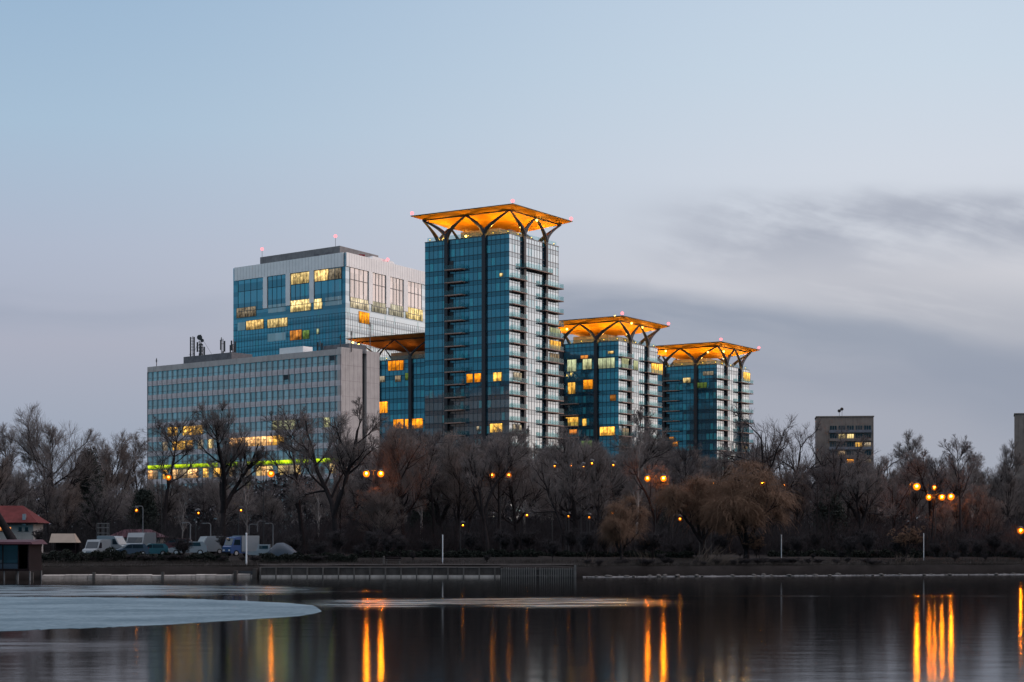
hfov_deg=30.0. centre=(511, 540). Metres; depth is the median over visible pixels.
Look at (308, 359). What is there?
window
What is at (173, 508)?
bare tree
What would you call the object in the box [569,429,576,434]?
lit window
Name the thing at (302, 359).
window
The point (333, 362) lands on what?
window
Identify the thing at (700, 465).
bare tree
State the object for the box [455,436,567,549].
bare tree
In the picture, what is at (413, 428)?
bare tree
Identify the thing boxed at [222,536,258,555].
parked truck
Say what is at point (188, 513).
distant wood
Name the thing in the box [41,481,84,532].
bare tree
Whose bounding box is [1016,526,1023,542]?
street lamp
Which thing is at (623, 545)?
shrub
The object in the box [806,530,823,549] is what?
shrub
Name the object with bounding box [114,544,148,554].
parked car
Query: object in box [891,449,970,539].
bare tree
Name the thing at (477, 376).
lit window
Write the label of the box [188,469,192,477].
window
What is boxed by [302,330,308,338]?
lit window
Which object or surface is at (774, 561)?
brush
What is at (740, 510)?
willow tree
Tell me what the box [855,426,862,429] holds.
window
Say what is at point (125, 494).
bare tree
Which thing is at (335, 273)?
lit window
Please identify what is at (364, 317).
lit window
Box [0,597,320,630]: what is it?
ice sheet
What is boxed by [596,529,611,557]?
shrub
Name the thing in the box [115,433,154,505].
bare tree
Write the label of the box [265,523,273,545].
street lamp
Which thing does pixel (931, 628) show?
water
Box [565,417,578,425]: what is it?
lit window
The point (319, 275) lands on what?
lit window
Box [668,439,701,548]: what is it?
bare tree
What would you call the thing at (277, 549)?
covered boat
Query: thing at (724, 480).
bare tree
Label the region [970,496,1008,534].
bare tree
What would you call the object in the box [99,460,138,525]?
bare tree
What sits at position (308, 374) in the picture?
window
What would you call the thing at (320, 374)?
window
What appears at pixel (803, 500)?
bare tree
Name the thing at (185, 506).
bare tree
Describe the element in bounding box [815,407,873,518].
apartment block
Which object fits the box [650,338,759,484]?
residential tower
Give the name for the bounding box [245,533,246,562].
marker pole
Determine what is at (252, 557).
brush
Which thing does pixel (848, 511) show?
bare tree
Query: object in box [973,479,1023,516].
bare tree
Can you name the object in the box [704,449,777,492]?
bare tree
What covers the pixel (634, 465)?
bare tree
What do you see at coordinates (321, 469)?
bare tree
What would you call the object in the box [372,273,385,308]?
crown window
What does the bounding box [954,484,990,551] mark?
bare tree
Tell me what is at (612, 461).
street lamp
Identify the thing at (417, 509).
bare tree
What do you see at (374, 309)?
lit window
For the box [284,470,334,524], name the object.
bare tree
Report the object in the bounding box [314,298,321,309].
lit window
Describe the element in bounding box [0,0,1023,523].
sky
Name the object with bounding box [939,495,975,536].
bare tree
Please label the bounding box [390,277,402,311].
crown window
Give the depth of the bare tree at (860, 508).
258.62 m
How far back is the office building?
576.53 m
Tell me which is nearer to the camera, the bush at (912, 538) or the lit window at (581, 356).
the bush at (912, 538)
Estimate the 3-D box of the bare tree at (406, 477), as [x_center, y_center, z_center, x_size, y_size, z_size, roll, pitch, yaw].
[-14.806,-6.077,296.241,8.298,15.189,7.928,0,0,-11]
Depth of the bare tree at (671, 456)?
302.88 m
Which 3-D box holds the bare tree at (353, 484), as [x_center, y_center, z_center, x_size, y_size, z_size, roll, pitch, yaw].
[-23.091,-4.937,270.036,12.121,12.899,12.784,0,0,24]
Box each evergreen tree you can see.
[68,447,111,535]
[123,486,164,531]
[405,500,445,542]
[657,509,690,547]
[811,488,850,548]
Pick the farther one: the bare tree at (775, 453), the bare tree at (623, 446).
the bare tree at (623, 446)
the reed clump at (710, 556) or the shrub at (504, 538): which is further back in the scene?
the shrub at (504, 538)
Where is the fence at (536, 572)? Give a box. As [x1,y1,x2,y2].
[500,565,575,576]
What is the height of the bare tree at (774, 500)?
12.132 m
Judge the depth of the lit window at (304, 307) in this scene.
572.53 m
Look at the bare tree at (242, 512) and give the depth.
249.09 m
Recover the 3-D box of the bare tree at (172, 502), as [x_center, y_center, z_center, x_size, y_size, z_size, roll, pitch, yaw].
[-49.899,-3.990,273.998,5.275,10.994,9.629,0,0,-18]
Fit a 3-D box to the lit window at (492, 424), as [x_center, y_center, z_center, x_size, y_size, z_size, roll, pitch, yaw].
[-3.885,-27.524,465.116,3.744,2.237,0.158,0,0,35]
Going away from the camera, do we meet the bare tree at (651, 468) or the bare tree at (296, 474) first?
the bare tree at (296, 474)
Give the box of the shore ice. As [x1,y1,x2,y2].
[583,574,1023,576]
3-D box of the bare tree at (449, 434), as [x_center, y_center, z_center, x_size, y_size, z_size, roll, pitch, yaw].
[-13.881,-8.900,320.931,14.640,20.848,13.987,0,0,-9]
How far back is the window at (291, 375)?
420.51 m
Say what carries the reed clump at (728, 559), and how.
on the ground at (738, 570)
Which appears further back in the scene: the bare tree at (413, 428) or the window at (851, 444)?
the window at (851, 444)
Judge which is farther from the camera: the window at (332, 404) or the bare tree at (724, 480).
the window at (332, 404)
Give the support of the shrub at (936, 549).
on the ground at (738, 570)
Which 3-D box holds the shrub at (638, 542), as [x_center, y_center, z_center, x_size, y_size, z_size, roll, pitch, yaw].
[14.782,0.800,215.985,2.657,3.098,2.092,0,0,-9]
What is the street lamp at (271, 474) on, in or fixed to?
on the ground at (738, 570)
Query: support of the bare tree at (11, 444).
on the ground at (738, 570)
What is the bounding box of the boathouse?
[0,540,46,580]
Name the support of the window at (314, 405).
in the office block at (337, 378)
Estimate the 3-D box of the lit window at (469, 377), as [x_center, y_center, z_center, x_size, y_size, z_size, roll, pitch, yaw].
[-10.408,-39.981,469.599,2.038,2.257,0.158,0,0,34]
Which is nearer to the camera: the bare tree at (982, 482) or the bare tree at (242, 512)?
the bare tree at (242, 512)
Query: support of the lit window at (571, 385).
in the residential tower at (608, 382)
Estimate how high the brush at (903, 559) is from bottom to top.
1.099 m
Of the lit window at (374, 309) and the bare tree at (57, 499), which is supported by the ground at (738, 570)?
the bare tree at (57, 499)
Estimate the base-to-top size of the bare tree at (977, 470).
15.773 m
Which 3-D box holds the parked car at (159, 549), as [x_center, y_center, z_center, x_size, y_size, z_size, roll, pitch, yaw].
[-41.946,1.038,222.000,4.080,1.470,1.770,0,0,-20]
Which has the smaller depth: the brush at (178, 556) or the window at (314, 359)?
the brush at (178, 556)
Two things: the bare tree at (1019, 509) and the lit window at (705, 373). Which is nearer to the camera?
the bare tree at (1019, 509)
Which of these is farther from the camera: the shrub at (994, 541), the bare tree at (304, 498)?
the bare tree at (304, 498)
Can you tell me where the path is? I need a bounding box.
[43,562,1018,565]
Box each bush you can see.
[742,533,764,557]
[887,525,925,555]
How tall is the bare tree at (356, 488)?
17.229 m
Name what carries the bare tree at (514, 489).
on the ground at (738, 570)
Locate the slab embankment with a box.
[31,572,252,578]
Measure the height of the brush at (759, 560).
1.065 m
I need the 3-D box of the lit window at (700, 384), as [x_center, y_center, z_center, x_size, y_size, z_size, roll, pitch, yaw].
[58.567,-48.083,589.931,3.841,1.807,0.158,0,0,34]
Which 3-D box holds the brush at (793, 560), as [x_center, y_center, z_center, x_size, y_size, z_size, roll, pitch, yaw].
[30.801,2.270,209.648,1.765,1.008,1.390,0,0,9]
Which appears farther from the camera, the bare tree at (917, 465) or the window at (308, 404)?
the window at (308, 404)
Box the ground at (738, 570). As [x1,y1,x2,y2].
[0,551,1023,578]
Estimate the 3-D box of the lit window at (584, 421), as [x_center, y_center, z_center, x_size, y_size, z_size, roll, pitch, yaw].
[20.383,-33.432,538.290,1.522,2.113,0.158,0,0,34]
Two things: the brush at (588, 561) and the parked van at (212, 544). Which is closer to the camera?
the brush at (588, 561)
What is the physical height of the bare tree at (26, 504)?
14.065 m
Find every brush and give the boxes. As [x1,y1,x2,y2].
[137,554,150,561]
[163,555,176,560]
[171,554,186,560]
[247,555,260,561]
[310,555,328,561]
[581,559,591,564]
[596,559,603,565]
[637,558,657,563]
[666,557,674,562]
[739,558,754,564]
[751,557,763,563]
[763,558,782,564]
[787,557,799,563]
[866,559,876,563]
[894,556,906,562]
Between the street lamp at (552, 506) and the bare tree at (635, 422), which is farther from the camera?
the bare tree at (635, 422)
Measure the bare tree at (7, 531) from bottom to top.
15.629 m
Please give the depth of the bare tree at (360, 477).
264.65 m
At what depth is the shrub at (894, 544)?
223.43 m
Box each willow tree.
[596,490,652,559]
[650,471,732,557]
[693,448,803,558]
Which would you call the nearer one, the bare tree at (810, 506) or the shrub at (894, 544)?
the shrub at (894, 544)
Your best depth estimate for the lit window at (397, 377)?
522.50 m
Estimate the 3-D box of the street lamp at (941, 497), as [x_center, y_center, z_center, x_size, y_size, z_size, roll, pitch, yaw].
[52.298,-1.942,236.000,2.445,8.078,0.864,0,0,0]
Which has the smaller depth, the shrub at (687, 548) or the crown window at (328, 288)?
the shrub at (687, 548)
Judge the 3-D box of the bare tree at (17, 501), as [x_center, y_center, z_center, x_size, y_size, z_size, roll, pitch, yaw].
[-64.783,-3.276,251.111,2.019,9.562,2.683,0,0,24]
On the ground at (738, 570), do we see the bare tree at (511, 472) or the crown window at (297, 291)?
the bare tree at (511, 472)
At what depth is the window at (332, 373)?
411.87 m
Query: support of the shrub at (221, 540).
on the ground at (738, 570)
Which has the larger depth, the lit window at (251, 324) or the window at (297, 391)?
the lit window at (251, 324)
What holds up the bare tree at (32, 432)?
on the ground at (738, 570)
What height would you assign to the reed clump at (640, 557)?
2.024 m
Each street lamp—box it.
[135,506,143,532]
[161,473,170,533]
[238,506,242,535]
[263,469,273,543]
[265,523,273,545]
[364,469,383,529]
[460,521,464,549]
[491,471,510,549]
[552,462,556,541]
[568,462,570,550]
[589,459,593,550]
[610,460,615,551]
[645,474,665,549]
[909,482,919,529]
[926,493,944,546]
[927,483,936,546]
[943,492,953,548]
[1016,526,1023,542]
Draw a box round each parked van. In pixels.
[82,539,110,552]
[97,536,126,548]
[126,533,155,544]
[195,536,221,553]
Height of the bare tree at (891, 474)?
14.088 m
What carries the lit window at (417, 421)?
in the residential tower at (402, 386)
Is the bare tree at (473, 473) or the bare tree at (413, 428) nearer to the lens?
the bare tree at (473, 473)
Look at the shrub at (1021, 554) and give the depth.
223.07 m
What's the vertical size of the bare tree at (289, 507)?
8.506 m
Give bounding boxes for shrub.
[32,528,46,541]
[168,535,192,562]
[215,534,225,547]
[241,531,258,535]
[283,534,301,549]
[308,539,328,555]
[324,529,347,551]
[362,529,384,560]
[379,534,392,554]
[390,533,407,555]
[410,551,415,558]
[459,529,480,550]
[491,529,513,556]
[516,529,540,548]
[540,538,560,561]
[561,528,578,551]
[576,529,602,558]
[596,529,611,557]
[613,538,631,550]
[634,539,646,558]
[635,530,666,560]
[667,543,677,551]
[682,542,692,551]
[710,531,734,555]
[748,533,765,557]
[780,539,790,557]
[788,533,809,557]
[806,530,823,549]
[836,533,860,557]
[836,550,845,558]
[854,528,877,558]
[886,536,904,555]
[900,545,913,556]
[910,533,928,549]
[926,542,945,555]
[948,551,962,560]
[955,537,971,555]
[970,539,987,559]
[981,532,1002,553]
[1002,541,1015,556]
[1017,549,1023,559]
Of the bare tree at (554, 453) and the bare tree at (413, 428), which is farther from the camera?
the bare tree at (413, 428)
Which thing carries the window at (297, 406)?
in the office block at (337, 378)
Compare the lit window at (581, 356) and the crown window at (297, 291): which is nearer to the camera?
the lit window at (581, 356)
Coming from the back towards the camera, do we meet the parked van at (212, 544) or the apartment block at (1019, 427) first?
the apartment block at (1019, 427)
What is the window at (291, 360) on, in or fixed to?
in the office block at (337, 378)
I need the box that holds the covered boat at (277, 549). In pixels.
[268,543,296,556]
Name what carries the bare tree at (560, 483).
on the ground at (738, 570)
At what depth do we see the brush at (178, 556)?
207.99 m
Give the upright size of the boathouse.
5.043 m
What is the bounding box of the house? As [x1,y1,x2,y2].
[0,506,48,552]
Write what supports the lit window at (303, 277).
in the office building
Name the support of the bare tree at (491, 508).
on the ground at (738, 570)
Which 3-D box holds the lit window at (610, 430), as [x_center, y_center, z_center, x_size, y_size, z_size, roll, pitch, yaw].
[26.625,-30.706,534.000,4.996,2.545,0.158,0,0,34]
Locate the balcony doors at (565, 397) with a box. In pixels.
[564,349,628,454]
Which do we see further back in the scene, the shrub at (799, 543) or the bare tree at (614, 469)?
the bare tree at (614, 469)
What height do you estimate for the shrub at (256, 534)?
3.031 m
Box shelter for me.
[49,534,80,557]
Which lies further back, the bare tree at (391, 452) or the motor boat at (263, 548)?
the bare tree at (391, 452)
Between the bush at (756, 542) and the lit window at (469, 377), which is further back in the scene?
the lit window at (469, 377)
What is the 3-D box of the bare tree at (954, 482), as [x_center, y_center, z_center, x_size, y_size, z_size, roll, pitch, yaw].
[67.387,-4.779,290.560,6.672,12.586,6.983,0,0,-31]
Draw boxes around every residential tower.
[346,332,424,519]
[410,199,572,523]
[559,312,669,527]
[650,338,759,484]
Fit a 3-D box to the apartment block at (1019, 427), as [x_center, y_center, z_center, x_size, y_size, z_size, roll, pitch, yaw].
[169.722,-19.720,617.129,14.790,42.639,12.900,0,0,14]
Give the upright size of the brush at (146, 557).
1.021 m
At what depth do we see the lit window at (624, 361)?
535.35 m
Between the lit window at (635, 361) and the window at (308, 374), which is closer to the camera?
the window at (308, 374)
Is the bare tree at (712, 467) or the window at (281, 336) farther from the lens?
the window at (281, 336)
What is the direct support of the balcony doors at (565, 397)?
in the residential tower at (608, 382)
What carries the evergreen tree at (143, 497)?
on the ground at (738, 570)
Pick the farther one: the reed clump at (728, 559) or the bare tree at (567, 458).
the bare tree at (567, 458)
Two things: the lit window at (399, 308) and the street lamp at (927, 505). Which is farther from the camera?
the lit window at (399, 308)
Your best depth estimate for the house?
236.00 m
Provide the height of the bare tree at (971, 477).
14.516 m
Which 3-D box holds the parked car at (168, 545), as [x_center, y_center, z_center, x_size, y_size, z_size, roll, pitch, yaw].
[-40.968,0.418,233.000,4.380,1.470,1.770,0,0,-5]
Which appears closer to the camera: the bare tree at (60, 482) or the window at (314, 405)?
the bare tree at (60, 482)
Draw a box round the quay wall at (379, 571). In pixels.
[259,567,499,576]
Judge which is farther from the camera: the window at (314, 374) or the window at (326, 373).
the window at (314, 374)
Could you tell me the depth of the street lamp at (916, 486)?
240.96 m
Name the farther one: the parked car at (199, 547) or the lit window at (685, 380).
the lit window at (685, 380)
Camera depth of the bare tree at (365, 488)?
306.85 m
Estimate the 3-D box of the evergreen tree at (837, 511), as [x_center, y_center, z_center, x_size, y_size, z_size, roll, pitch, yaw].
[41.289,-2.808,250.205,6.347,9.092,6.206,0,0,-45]
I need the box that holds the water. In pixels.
[0,575,1023,681]
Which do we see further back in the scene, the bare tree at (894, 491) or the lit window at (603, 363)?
the lit window at (603, 363)
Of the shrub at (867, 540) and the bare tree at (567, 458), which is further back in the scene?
the bare tree at (567, 458)
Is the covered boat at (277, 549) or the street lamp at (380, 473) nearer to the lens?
the covered boat at (277, 549)
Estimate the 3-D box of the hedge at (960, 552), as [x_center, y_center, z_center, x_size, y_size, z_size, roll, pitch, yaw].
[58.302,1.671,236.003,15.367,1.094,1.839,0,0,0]
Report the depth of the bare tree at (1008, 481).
289.87 m
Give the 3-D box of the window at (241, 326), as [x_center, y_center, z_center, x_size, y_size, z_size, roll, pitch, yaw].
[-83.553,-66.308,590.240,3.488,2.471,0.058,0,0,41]
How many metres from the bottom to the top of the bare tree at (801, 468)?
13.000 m
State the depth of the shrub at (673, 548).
234.23 m
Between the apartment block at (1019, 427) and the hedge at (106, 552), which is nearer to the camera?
the hedge at (106, 552)
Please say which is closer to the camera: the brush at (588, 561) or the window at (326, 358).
the brush at (588, 561)
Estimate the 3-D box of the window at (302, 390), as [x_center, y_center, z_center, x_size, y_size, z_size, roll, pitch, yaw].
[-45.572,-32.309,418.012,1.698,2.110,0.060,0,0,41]
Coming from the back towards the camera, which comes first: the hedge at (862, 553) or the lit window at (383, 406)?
the lit window at (383, 406)
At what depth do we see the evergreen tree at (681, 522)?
250.99 m
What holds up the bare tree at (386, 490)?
on the ground at (738, 570)
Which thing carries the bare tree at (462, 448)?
on the ground at (738, 570)
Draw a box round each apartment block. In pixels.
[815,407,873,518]
[1014,413,1023,520]
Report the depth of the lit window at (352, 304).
566.68 m
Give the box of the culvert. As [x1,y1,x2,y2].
[233,568,257,577]
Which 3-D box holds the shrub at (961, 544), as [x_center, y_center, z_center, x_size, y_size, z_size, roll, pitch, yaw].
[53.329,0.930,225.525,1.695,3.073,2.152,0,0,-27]
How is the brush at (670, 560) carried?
on the ground at (738, 570)
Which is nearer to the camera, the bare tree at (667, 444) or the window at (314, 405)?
the bare tree at (667, 444)
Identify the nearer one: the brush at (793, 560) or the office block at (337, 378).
the brush at (793, 560)
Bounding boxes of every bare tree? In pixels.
[0,401,115,549]
[0,422,25,504]
[0,453,16,539]
[0,464,47,505]
[15,452,40,511]
[15,483,27,505]
[19,484,70,518]
[29,462,61,550]
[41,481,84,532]
[49,486,65,532]
[57,466,86,521]
[57,472,130,524]
[74,483,134,538]
[88,428,139,528]
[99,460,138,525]
[107,479,174,520]
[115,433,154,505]
[118,482,173,521]
[135,410,211,529]
[144,475,184,524]
[166,474,185,526]
[177,484,190,536]
[179,399,272,554]
[183,468,237,526]
[192,476,213,528]
[194,475,255,530]
[233,462,258,535]
[234,477,285,526]
[237,484,253,528]
[247,490,296,528]
[261,404,322,553]
[268,397,391,553]
[280,494,297,521]
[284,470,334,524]
[289,498,305,530]
[310,463,328,534]
[311,479,353,523]
[316,465,379,531]
[324,438,363,529]
[332,457,381,524]
[332,471,350,528]
[339,443,415,530]
[339,448,413,515]
[350,481,399,550]
[357,451,377,517]
[359,422,434,523]
[362,489,407,550]
[366,440,395,551]
[373,422,441,548]
[393,422,408,521]
[396,428,460,501]
[397,456,441,517]
[404,422,457,545]
[409,457,497,551]
[411,439,433,530]
[423,441,495,550]
[434,423,524,524]
[434,439,459,530]
[451,436,487,532]
[453,429,489,526]
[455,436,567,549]
[460,429,531,551]
[472,478,516,526]
[479,434,556,522]
[481,438,519,549]
[487,428,509,526]
[503,450,532,529]
[507,467,561,524]
[514,423,537,532]
[521,450,588,553]
[523,434,579,521]
[524,423,638,550]
[524,441,557,529]
[537,471,586,521]
[543,444,586,523]
[544,437,653,521]
[545,470,597,525]
[570,449,656,517]
[580,424,677,516]
[583,448,611,551]
[607,426,671,527]
[613,447,667,522]
[617,440,682,505]
[619,445,672,551]
[622,405,656,551]
[651,449,681,523]
[659,447,715,514]
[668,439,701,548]
[670,458,705,528]
[676,449,744,529]
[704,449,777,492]
[704,456,721,498]
[708,444,773,486]
[712,401,805,542]
[752,466,792,529]
[769,417,835,533]
[772,458,813,528]
[790,483,815,525]
[793,476,812,526]
[794,423,880,507]
[799,487,844,521]
[803,462,828,545]
[810,460,886,522]
[811,450,890,533]
[814,463,843,549]
[839,465,863,525]
[840,448,899,551]
[850,447,906,516]
[850,472,895,528]
[858,472,923,551]
[877,459,930,524]
[882,467,937,532]
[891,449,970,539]
[893,429,926,528]
[900,452,928,529]
[916,456,928,517]
[921,450,951,551]
[924,503,956,541]
[934,434,977,537]
[936,472,977,516]
[937,451,991,506]
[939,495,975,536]
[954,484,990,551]
[964,452,982,531]
[966,464,1023,522]
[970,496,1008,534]
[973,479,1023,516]
[974,467,990,493]
[988,471,1023,528]
[989,457,1018,522]
[994,438,1023,527]
[1012,479,1023,524]
[1020,473,1023,517]
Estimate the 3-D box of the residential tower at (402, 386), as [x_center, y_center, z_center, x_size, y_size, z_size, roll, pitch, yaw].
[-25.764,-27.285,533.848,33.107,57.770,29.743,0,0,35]
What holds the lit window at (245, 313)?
in the office building
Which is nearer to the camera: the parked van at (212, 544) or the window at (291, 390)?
the parked van at (212, 544)
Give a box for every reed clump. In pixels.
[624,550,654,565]
[692,542,731,564]
[714,553,746,565]
[891,553,915,563]
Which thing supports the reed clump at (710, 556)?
on the ground at (738, 570)
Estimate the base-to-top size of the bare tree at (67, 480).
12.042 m
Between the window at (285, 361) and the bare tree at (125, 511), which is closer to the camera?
the bare tree at (125, 511)
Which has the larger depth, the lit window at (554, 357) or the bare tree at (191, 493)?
the lit window at (554, 357)
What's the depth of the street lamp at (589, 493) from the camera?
231.95 m
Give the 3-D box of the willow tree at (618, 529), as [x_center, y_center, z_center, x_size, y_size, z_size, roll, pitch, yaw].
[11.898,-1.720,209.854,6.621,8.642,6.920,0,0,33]
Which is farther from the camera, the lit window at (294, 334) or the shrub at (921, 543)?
the lit window at (294, 334)
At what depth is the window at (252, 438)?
428.91 m
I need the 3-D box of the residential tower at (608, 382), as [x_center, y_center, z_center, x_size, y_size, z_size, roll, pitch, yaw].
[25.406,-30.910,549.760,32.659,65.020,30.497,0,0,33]
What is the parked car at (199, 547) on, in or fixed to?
on the ground at (738, 570)
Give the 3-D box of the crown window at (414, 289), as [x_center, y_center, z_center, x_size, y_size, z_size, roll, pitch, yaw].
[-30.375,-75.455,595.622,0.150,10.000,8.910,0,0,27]
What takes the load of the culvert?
on the ground at (738, 570)
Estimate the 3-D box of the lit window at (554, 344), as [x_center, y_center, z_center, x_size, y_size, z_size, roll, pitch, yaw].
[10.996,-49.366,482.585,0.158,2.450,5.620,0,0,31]
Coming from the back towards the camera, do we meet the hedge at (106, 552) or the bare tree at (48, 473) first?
the bare tree at (48, 473)
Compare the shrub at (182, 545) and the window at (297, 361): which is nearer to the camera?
the shrub at (182, 545)
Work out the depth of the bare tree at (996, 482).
317.70 m
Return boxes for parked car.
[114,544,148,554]
[146,544,168,555]
[162,538,191,547]
[168,542,207,553]
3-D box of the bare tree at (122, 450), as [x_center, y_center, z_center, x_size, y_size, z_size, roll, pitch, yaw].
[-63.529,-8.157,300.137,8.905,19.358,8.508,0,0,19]
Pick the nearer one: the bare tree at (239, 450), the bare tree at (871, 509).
the bare tree at (239, 450)
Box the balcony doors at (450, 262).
[449,261,452,454]
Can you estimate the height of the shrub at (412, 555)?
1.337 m
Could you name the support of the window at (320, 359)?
in the office block at (337, 378)
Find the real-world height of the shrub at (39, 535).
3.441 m
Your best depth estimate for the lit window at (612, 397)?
532.87 m
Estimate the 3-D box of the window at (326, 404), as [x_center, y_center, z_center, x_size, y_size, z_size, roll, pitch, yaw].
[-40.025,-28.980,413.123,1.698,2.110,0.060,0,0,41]
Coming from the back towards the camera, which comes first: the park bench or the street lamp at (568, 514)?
the street lamp at (568, 514)
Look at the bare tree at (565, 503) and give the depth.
267.80 m
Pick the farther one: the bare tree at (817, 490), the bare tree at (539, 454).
the bare tree at (539, 454)
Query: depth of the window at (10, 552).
183.53 m
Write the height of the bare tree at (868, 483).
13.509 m
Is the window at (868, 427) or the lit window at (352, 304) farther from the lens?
the window at (868, 427)
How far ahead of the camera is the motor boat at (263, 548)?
219.26 m
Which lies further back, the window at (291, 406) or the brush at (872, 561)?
the window at (291, 406)
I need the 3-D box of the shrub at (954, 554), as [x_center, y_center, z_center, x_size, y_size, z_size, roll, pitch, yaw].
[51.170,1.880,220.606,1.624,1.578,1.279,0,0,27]
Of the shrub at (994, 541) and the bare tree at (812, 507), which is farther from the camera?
the bare tree at (812, 507)
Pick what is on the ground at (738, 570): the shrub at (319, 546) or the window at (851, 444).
the shrub at (319, 546)
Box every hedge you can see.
[42,549,90,562]
[88,547,127,561]
[125,551,228,561]
[258,551,358,562]
[358,548,538,557]
[539,550,694,557]
[767,548,922,557]
[924,550,1018,557]
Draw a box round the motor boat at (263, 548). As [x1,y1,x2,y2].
[247,544,270,554]
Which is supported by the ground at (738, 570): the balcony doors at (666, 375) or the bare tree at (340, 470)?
the bare tree at (340, 470)
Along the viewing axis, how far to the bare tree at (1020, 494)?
338.62 m
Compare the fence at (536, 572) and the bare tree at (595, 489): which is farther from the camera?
the bare tree at (595, 489)
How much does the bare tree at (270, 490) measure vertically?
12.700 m
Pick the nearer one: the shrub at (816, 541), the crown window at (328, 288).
the shrub at (816, 541)
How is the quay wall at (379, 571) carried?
on the ground at (738, 570)
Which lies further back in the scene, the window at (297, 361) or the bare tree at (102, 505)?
the window at (297, 361)
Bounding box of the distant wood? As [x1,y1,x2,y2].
[1,471,1020,534]
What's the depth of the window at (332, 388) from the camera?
411.77 m
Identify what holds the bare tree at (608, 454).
on the ground at (738, 570)
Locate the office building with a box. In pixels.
[233,235,424,360]
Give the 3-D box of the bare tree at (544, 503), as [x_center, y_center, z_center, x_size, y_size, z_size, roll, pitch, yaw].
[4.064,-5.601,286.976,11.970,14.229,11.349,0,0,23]
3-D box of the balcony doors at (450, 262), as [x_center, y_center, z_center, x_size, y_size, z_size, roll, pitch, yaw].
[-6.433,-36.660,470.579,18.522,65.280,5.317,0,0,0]
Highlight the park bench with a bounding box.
[385,556,400,563]
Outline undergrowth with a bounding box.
[43,501,1023,557]
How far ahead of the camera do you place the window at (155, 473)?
452.13 m
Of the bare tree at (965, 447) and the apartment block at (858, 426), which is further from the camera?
the apartment block at (858, 426)
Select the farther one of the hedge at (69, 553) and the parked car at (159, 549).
the parked car at (159, 549)
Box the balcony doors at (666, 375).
[665,372,725,445]
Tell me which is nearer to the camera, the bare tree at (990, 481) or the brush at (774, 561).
the brush at (774, 561)
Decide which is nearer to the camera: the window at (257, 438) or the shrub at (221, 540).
the shrub at (221, 540)
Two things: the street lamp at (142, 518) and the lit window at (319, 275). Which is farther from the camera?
the lit window at (319, 275)
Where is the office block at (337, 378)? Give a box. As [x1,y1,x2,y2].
[147,324,378,535]
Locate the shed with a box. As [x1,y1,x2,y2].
[110,529,166,543]
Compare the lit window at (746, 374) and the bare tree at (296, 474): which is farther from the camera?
the lit window at (746, 374)
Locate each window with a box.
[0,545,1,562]
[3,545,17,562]
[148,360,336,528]
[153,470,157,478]
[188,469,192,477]
[236,306,255,317]
[238,278,262,311]
[238,322,244,330]
[246,319,262,329]
[251,437,254,445]
[256,437,259,445]
[262,436,265,445]
[267,317,286,327]
[267,436,271,444]
[268,275,285,308]
[268,303,285,312]
[268,332,285,341]
[284,360,287,368]
[284,390,287,399]
[290,274,309,305]
[290,299,310,312]
[290,329,301,340]
[290,359,293,368]
[290,374,293,383]
[290,389,293,398]
[290,404,293,413]
[290,465,293,473]
[291,271,308,284]
[295,358,300,367]
[295,374,300,383]
[295,389,300,398]
[295,404,300,413]
[301,358,304,367]
[301,373,304,382]
[301,388,304,397]
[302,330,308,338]
[307,357,310,366]
[307,373,310,382]
[307,388,310,397]
[307,403,310,412]
[312,357,316,366]
[312,372,316,381]
[312,387,316,396]
[312,403,316,412]
[314,267,341,302]
[314,269,328,281]
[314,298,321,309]
[318,356,323,365]
[318,372,323,381]
[318,387,323,396]
[318,402,323,411]
[324,356,329,365]
[324,371,329,380]
[324,386,329,396]
[324,402,329,411]
[325,296,341,305]
[329,267,340,279]
[330,355,335,364]
[330,371,335,380]
[330,386,335,395]
[330,401,335,411]
[350,268,367,304]
[350,297,368,310]
[359,311,369,323]
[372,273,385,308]
[372,301,386,313]
[379,376,384,381]
[379,401,387,412]
[388,360,403,370]
[389,304,403,317]
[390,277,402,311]
[393,419,403,428]
[395,375,400,381]
[405,418,422,428]
[406,307,422,321]
[407,281,421,315]
[466,374,472,382]
[474,373,480,382]
[490,423,501,432]
[493,372,501,381]
[514,372,522,380]
[550,327,560,336]
[550,340,560,349]
[550,353,559,362]
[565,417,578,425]
[567,359,576,371]
[568,382,574,393]
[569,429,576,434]
[580,355,587,358]
[582,359,591,369]
[582,418,586,425]
[583,379,592,389]
[598,357,614,368]
[600,426,614,435]
[610,394,615,400]
[622,358,628,367]
[623,428,628,435]
[634,360,637,369]
[652,363,662,374]
[683,377,690,382]
[698,382,706,387]
[703,371,713,375]
[744,372,749,381]
[847,442,853,446]
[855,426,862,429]
[864,425,870,429]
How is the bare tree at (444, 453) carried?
on the ground at (738, 570)
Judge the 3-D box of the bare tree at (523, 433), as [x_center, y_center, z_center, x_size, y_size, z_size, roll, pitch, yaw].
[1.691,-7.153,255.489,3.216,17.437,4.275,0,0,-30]
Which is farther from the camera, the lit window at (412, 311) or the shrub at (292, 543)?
the lit window at (412, 311)
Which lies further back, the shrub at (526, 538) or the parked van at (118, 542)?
the shrub at (526, 538)

